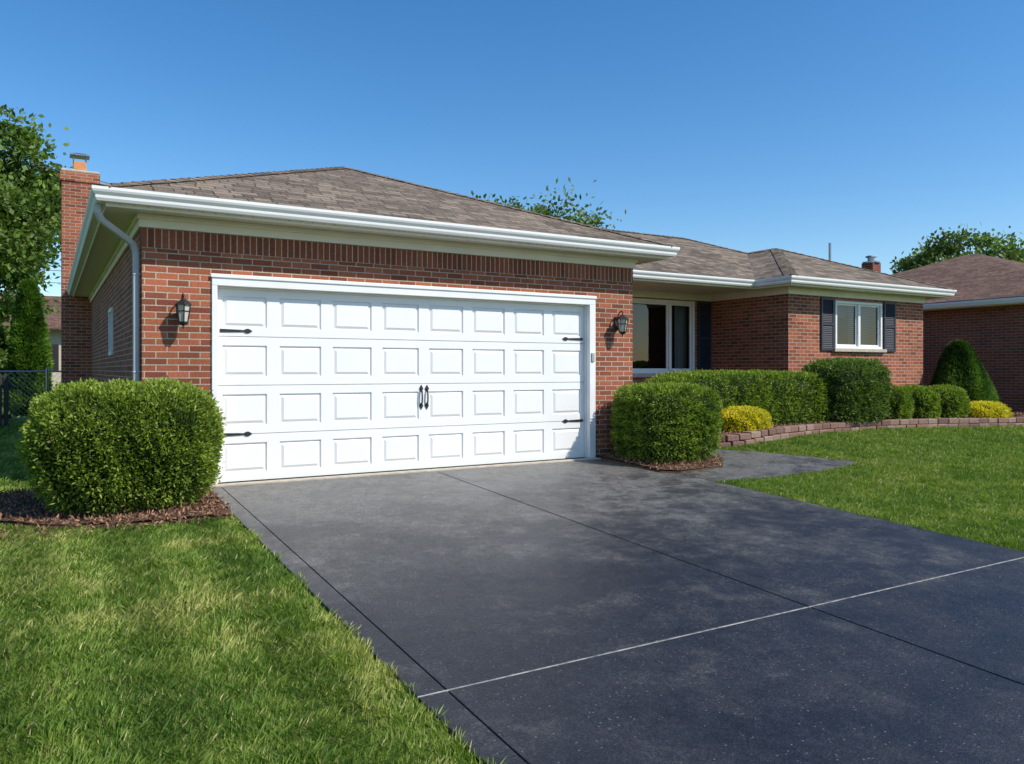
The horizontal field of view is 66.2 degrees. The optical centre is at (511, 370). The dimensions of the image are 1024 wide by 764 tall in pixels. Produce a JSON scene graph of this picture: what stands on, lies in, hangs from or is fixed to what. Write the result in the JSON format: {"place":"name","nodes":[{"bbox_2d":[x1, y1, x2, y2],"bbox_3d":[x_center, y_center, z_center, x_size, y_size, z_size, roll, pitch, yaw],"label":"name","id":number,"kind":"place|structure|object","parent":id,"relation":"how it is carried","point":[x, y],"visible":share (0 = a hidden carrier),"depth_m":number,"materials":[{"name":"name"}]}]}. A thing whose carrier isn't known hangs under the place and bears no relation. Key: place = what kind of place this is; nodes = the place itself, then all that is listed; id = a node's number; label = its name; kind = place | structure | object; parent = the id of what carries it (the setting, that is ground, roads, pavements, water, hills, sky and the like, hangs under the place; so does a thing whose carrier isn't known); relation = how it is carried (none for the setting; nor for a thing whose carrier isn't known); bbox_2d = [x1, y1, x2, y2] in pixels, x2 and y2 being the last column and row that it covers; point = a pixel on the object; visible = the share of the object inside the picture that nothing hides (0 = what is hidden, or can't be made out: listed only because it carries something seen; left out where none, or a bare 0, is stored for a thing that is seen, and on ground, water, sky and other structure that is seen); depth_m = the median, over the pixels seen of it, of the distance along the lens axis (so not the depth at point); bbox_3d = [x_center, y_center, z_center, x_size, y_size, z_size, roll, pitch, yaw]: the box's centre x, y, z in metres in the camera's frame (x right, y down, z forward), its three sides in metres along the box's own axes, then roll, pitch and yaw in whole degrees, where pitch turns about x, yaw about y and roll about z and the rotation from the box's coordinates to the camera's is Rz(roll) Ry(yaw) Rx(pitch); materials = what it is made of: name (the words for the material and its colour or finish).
{"place":"outdoors","nodes":[
{"label":"outdoors","id":0,"kind":"place"},
{"bbox_2d":[0,390,1023,763],"bbox_3d":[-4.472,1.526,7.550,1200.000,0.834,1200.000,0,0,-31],"label":"ground","id":1,"kind":"structure","parent":0,"point":[250,698],"depth_m":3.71,"materials":[{"name":"green plant"}]},
{"bbox_2d":[0,323,10,382],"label":"tree","id":2,"kind":"object","parent":1,"relation":"on","point":[4,337],"visible":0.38,"depth_m":32.12,"materials":[{"name":"green plant"}]},
{"bbox_2d":[0,374,11,427],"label":"wooden gate","id":3,"kind":"structure","parent":1,"relation":"on","point":[6,386],"depth_m":16.63,"materials":[{"name":"brown wood"}]},
{"bbox_2d":[2,278,54,416],"bbox_3d":[-12.799,-0.462,20.759,1.327,3.990,1.340,0,0,-31],"label":"arborvitae","id":4,"kind":"object","parent":1,"relation":"on","point":[29,348],"visible":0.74,"depth_m":20.46,"materials":[{"name":"green plant"}]},
{"bbox_2d":[0,368,60,419],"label":"chain link fence","id":5,"kind":"object","parent":1,"relation":"on","point":[46,374],"visible":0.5,"depth_m":18.70,"materials":[{"name":"metal"}]},
{"bbox_2d":[0,104,72,324],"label":"maple tree","id":6,"kind":"object","parent":1,"relation":"on","point":[30,213],"visible":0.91,"depth_m":26.88,"materials":[{"name":"green plant"}]},
{"bbox_2d":[48,330,60,389],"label":"walls","id":7,"kind":"structure","parent":1,"relation":"on","point":[54,336],"depth_m":38.73,"materials":[{"name":"beige"}]},
{"bbox_2d":[0,294,60,330],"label":"roof","id":8,"kind":"structure","parent":7,"relation":"on","point":[53,320],"depth_m":39.62,"materials":[{"name":"brown"}]},
{"bbox_2d":[50,344,58,370],"bbox_3d":[-22.761,-0.617,38.523,0.900,1.300,0.040,0,0,-31],"label":"window","id":9,"kind":"structure","parent":7,"relation":"attached to","point":[55,352],"depth_m":38.66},
{"bbox_2d":[60,168,99,383],"bbox_3d":[-9.519,-1.447,17.287,0.760,5.760,0.760,0,0,-31],"label":"chimney","id":10,"kind":"object","parent":1,"relation":"on","point":[75,327],"depth_m":16.93,"materials":[{"name":"red brick"}]},
{"bbox_2d":[73,161,86,170],"bbox_3d":[-9.519,-4.447,17.287,0.268,0.240,0.268,0,0,-31],"label":"chimney flue","id":11,"kind":"object","parent":10,"relation":"on","point":[78,165],"visible":0.56,"depth_m":17.17,"materials":[{"name":"orange ceramic"}]},
{"bbox_2d":[70,153,89,162],"bbox_3d":[-9.519,-4.657,17.287,0.382,0.200,0.382,0,0,-31],"label":"chimney cap","id":12,"kind":"object","parent":11,"relation":"on","point":[85,157],"visible":0.87,"depth_m":17.23,"materials":[{"name":"grey metal"}]},
{"bbox_2d":[0,486,232,540],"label":"mulch bed","id":13,"kind":"object","parent":1,"relation":"on","point":[20,507],"visible":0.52,"depth_m":6.72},
{"bbox_2d":[13,375,227,515],"bbox_3d":[-3.547,0.710,7.189,1.732,1.338,1.536,0,0,-31],"label":"round bush","id":14,"kind":"object","parent":13,"relation":"on","point":[118,444],"visible":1,"depth_m":6.68,"materials":[{"name":"green plant"}]},
{"bbox_2d":[91,227,922,456],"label":"walls","id":15,"kind":"structure","parent":1,"relation":"on","point":[781,332],"depth_m":10.89,"materials":[{"name":"red brick"}]},
{"bbox_2d":[108,307,112,355],"bbox_3d":[-5.932,-0.567,11.683,0.100,0.700,0.600,0,0,-31],"label":"side window frame","id":16,"kind":"object","parent":15,"relation":"attached to","point":[110,331],"visible":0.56,"depth_m":11.86,"materials":[{"name":"white paint"}]},
{"bbox_2d":[94,203,140,381],"bbox_3d":[-3.929,-0.196,7.823,0.117,2.822,0.605,0,0,18],"label":"downspout","id":17,"kind":"object","parent":15,"relation":"attached to","point":[119,233],"visible":0.61,"depth_m":8.01,"materials":[{"name":"white metal"}]},
{"bbox_2d":[175,293,191,328],"bbox_3d":[-3.381,-0.606,8.063,0.153,0.368,0.248,0,0,-31],"label":"wall lantern","id":18,"kind":"object","parent":15,"relation":"attached to","point":[183,306],"depth_m":7.99,"materials":[{"name":"black metal"}]},
{"bbox_2d":[140,227,632,282],"bbox_3d":[-1.067,-1.348,9.680,6.376,0.206,0.203,0,0,-31],"label":"soldier course","id":19,"kind":"object","parent":15,"relation":"on","point":[156,238],"visible":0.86,"depth_m":9.18,"materials":[{"name":"brick"}]},
{"bbox_2d":[211,273,596,483],"bbox_3d":[-1.047,0.105,9.645,5.054,2.255,0.186,0,0,-31],"label":"garage door frame","id":20,"kind":"object","parent":15,"relation":"attached to","point":[249,282],"visible":0.81,"depth_m":9.62,"materials":[{"name":"white wood"}]},
{"bbox_2d":[218,288,583,482],"bbox_3d":[-1.097,0.159,9.688,4.873,2.111,0.050,0,0,-31],"label":"garage door","id":21,"kind":"structure","parent":20,"relation":"in","point":[315,384],"depth_m":9.45,"materials":[{"name":"white paint"}]},
{"bbox_2d":[217,457,584,483],"bbox_3d":[-1.095,1.225,9.684,4.873,0.020,0.050,0,0,-31],"label":"door seal","id":22,"kind":"object","parent":21,"relation":"attached to","point":[393,471],"depth_m":9.43,"materials":[{"name":"black rubber"}]},
{"bbox_2d":[220,329,582,435],"bbox_3d":[-1.072,0.136,9.649,4.790,1.177,0.052,0,0,-31],"label":"door hardware","id":23,"kind":"object","parent":21,"relation":"attached to","point":[420,388],"depth_m":9.62,"materials":[{"name":"black metal"}]},
{"bbox_2d":[591,353,594,361],"bbox_3d":[1.119,-0.177,10.825,0.050,0.120,0.017,0,0,-31],"label":"keypad","id":24,"kind":"object","parent":20,"relation":"attached to","point":[592,357],"visible":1,"depth_m":10.82,"materials":[{"name":"grey plastic"}]},
{"bbox_2d":[88,212,924,303],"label":"frieze boards","id":25,"kind":"object","parent":15,"relation":"attached to","point":[140,220],"visible":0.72,"depth_m":9.75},
{"bbox_2d":[73,202,947,298],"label":"soffits","id":26,"kind":"object","parent":15,"relation":"on","point":[106,243],"visible":0.55,"depth_m":10.34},
{"bbox_2d":[100,168,951,295],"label":"roof","id":27,"kind":"structure","parent":15,"relation":"on","point":[349,190],"depth_m":10.74,"materials":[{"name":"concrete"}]},
{"bbox_2d":[73,204,947,299],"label":"fascia","id":28,"kind":"structure","parent":27,"relation":"attached to","point":[237,217],"depth_m":9.54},
{"bbox_2d":[66,185,956,295],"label":"gutters","id":29,"kind":"object","parent":28,"relation":"attached to","point":[101,195],"visible":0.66,"depth_m":9.31,"materials":[{"name":"white paint"}]},
{"bbox_2d":[89,166,952,289],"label":"ridge caps","id":30,"kind":"object","parent":27,"relation":"attached to","point":[785,265],"visible":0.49,"depth_m":11.57,"materials":[{"name":"concrete"}]},
{"bbox_2d":[829,243,830,259],"bbox_3d":[7.372,-2.507,18.203,0.240,0.880,0.240,0,0,-31],"label":"vent pipe","id":31,"kind":"object","parent":27,"relation":"attached to","point":[829,251],"visible":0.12,"depth_m":18.18,"materials":[{"name":"metal"}]},
{"bbox_2d":[862,262,880,271],"bbox_3d":[11.396,-2.827,24.910,0.400,1.120,0.400,0,0,-31],"label":"chimney","id":32,"kind":"object","parent":27,"relation":"on","point":[874,266],"visible":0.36,"depth_m":24.75,"materials":[{"name":"red brick"}]},
{"bbox_2d":[862,255,879,262],"bbox_3d":[11.396,-3.502,24.910,0.540,0.230,0.514,0,0,-31],"label":"chimney cap","id":33,"kind":"object","parent":32,"relation":"on","point":[870,258],"visible":0.92,"depth_m":24.80,"materials":[{"name":"silver metal"}]},
{"bbox_2d":[614,311,627,336],"bbox_3d":[1.523,-0.646,10.968,0.153,0.368,0.248,0,0,-31],"label":"wall lantern","id":34,"kind":"object","parent":15,"relation":"attached to","point":[620,323],"depth_m":10.92,"materials":[{"name":"black metal"}]},
{"bbox_2d":[633,298,694,372],"bbox_3d":[2.701,-0.679,15.768,2.520,1.495,0.110,0,0,-31],"label":"picture window frame","id":35,"kind":"object","parent":15,"relation":"attached to","point":[668,304],"visible":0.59,"depth_m":16.03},
{"bbox_2d":[675,306,685,368],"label":"curtains","id":36,"kind":"object","parent":15,"relation":"attached to","point":[680,337],"visible":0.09,"depth_m":16.50,"materials":[{"name":"grey fabric"}]},
{"bbox_2d":[633,303,865,368],"bbox_3d":[-0.113,-0.067,17.105,15.160,3.000,11.400,0,0,-31],"label":"interior","id":37,"kind":"object","parent":15,"relation":"in","point":[648,335],"visible":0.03,"depth_m":17.73,"materials":[{"name":"black"}]},
{"bbox_2d":[633,348,886,376],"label":"sills","id":38,"kind":"structure","parent":15,"relation":"attached to","point":[835,350],"depth_m":15.72,"materials":[{"name":"concrete"}]},
{"bbox_2d":[697,297,895,370],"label":"shutters","id":39,"kind":"object","parent":15,"relation":"attached to","point":[704,330],"visible":0.69,"depth_m":16.45,"materials":[{"name":"black plastic"}]},
{"bbox_2d":[837,305,868,344],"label":"blinds","id":40,"kind":"object","parent":15,"relation":"attached to","point":[864,336],"visible":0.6,"depth_m":16.48,"materials":[{"name":"beige plastic"}]},
{"bbox_2d":[835,300,881,348],"bbox_3d":[7.057,-0.909,16.047,1.500,0.955,0.110,0,0,-31],"label":"wing window frame","id":41,"kind":"object","parent":15,"relation":"attached to","point":[857,306],"visible":0.91,"depth_m":16.01,"materials":[{"name":"white plastic"}]},
{"bbox_2d":[471,177,625,228],"bbox_3d":[-0.303,-3.142,32.437,11.186,9.168,8.043,0,0,-31],"label":"maple tree","id":42,"kind":"object","parent":1,"relation":"on","point":[544,210],"visible":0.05,"depth_m":32.34,"materials":[{"name":"green plant"}]},
{"bbox_2d":[597,452,723,473],"bbox_3d":[1.796,1.213,11.297,1.549,0.197,2.967,0,0,-31],"label":"mulch bed","id":43,"kind":"object","parent":1,"relation":"on","point":[712,462],"visible":0.51,"depth_m":10.25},
{"bbox_2d":[610,381,724,463],"bbox_3d":[2.102,0.752,10.725,1.451,1.212,1.181,0,0,-31],"label":"round bush","id":44,"kind":"object","parent":43,"relation":"on","point":[667,421],"visible":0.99,"depth_m":10.33,"materials":[{"name":"green plant"}]},
{"bbox_2d":[680,449,855,481],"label":"front walkway","id":45,"kind":"structure","parent":1,"relation":"on","point":[737,464],"depth_m":10.37,"materials":[{"name":"grey concrete"}]},
{"bbox_2d":[707,413,1023,447],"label":"retaining wall","id":46,"kind":"structure","parent":1,"relation":"on","point":[771,434],"depth_m":14.12,"materials":[{"name":"brown stone"}]},
{"bbox_2d":[717,412,1023,434],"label":"mulch bed","id":47,"kind":"object","parent":1,"relation":"on","point":[1018,414],"visible":0.08,"depth_m":13.84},
{"bbox_2d":[645,368,834,424],"bbox_3d":[4.020,0.587,13.720,4.241,1.257,1.282,0,0,-31],"label":"clipped hedge","id":48,"kind":"object","parent":47,"relation":"on","point":[786,396],"visible":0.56,"depth_m":13.38,"materials":[{"name":"green plant"}]},
{"bbox_2d":[716,405,773,432],"bbox_3d":[3.748,0.880,12.780,1.058,0.656,0.794,0,0,-31],"label":"yellow shrub","id":49,"kind":"object","parent":47,"relation":"on","point":[742,418],"visible":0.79,"depth_m":12.52,"materials":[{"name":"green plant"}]},
{"bbox_2d":[801,356,893,425],"bbox_3d":[6.212,0.456,14.713,1.802,1.446,1.302,0,0,-31],"label":"round bush","id":50,"kind":"object","parent":47,"relation":"on","point":[858,393],"visible":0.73,"depth_m":14.21,"materials":[{"name":"green plant"}]},
{"bbox_2d":[879,384,914,418],"bbox_3d":[7.308,0.712,15.246,0.961,0.928,0.897,0,0,-31],"label":"round bush","id":51,"kind":"object","parent":47,"relation":"on","point":[901,401],"visible":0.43,"depth_m":14.92,"materials":[{"name":"green plant"}]},
{"bbox_2d":[901,384,941,418],"bbox_3d":[7.970,0.731,15.498,0.928,0.930,0.893,0,0,-31],"label":"round bush","id":52,"kind":"object","parent":47,"relation":"on","point":[927,402],"visible":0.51,"depth_m":15.18,"materials":[{"name":"green plant"}]},
{"bbox_2d":[926,384,970,417],"bbox_3d":[8.663,0.736,15.797,1.064,0.960,0.964,0,0,-31],"label":"round bush","id":53,"kind":"object","parent":47,"relation":"on","point":[955,401],"visible":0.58,"depth_m":15.43,"materials":[{"name":"green plant"}]},
{"bbox_2d":[930,339,998,401],"bbox_3d":[9.766,0.399,17.084,1.488,2.168,1.474,0,0,14],"label":"dwarf conifer","id":54,"kind":"object","parent":47,"relation":"on","point":[959,363],"visible":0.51,"depth_m":16.72,"materials":[{"name":"green plant"}]},
{"bbox_2d":[968,400,1013,417],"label":"yellow shrub","id":55,"kind":"object","parent":47,"relation":"on","point":[986,409],"visible":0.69,"depth_m":15.61,"materials":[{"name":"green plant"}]},
{"bbox_2d":[889,223,1023,273],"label":"maple tree","id":56,"kind":"object","parent":1,"relation":"on","point":[943,248],"visible":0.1,"depth_m":44.98,"materials":[{"name":"green plant"}]},
{"bbox_2d":[923,305,1023,412],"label":"walls","id":57,"kind":"structure","parent":1,"relation":"on","point":[993,337],"depth_m":18.95,"materials":[{"name":"red brick"}]},
{"bbox_2d":[892,254,1023,303],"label":"roof","id":58,"kind":"structure","parent":57,"relation":"on","point":[971,277],"depth_m":21.01,"materials":[{"name":"brown"}]},
{"bbox_2d":[923,297,1023,308],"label":"gutters","id":59,"kind":"object","parent":57,"relation":"on","point":[977,302],"depth_m":18.80,"materials":[{"name":"white paint"}]},
{"bbox_2d":[923,302,1023,310],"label":"soffits","id":60,"kind":"object","parent":57,"relation":"on","point":[993,305],"depth_m":18.96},
{"bbox_3d":[-6.379,-2.217,34.315,1.600,6.900,0.257,0,0,-31],"label":"utility pole","id":61,"kind":"object","parent":1,"relation":"on","visible":0},
{"bbox_2d":[1,155,108,183],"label":"overhead wire","id":62,"kind":"object","parent":61,"relation":"attached to","point":[47,167],"visible":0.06,"depth_m":27.34,"materials":[{"name":"black metal"}]},
{"bbox_2d":[0,0,1023,295],"label":"sky","id":63,"kind":"structure","parent":0,"point":[863,128],"materials":[{"name":"blue"}]},
{"bbox_2d":[210,457,1023,763],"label":"driveway","id":64,"kind":"structure","parent":0,"point":[596,610],"depth_m":4.71,"materials":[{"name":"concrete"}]}
]}

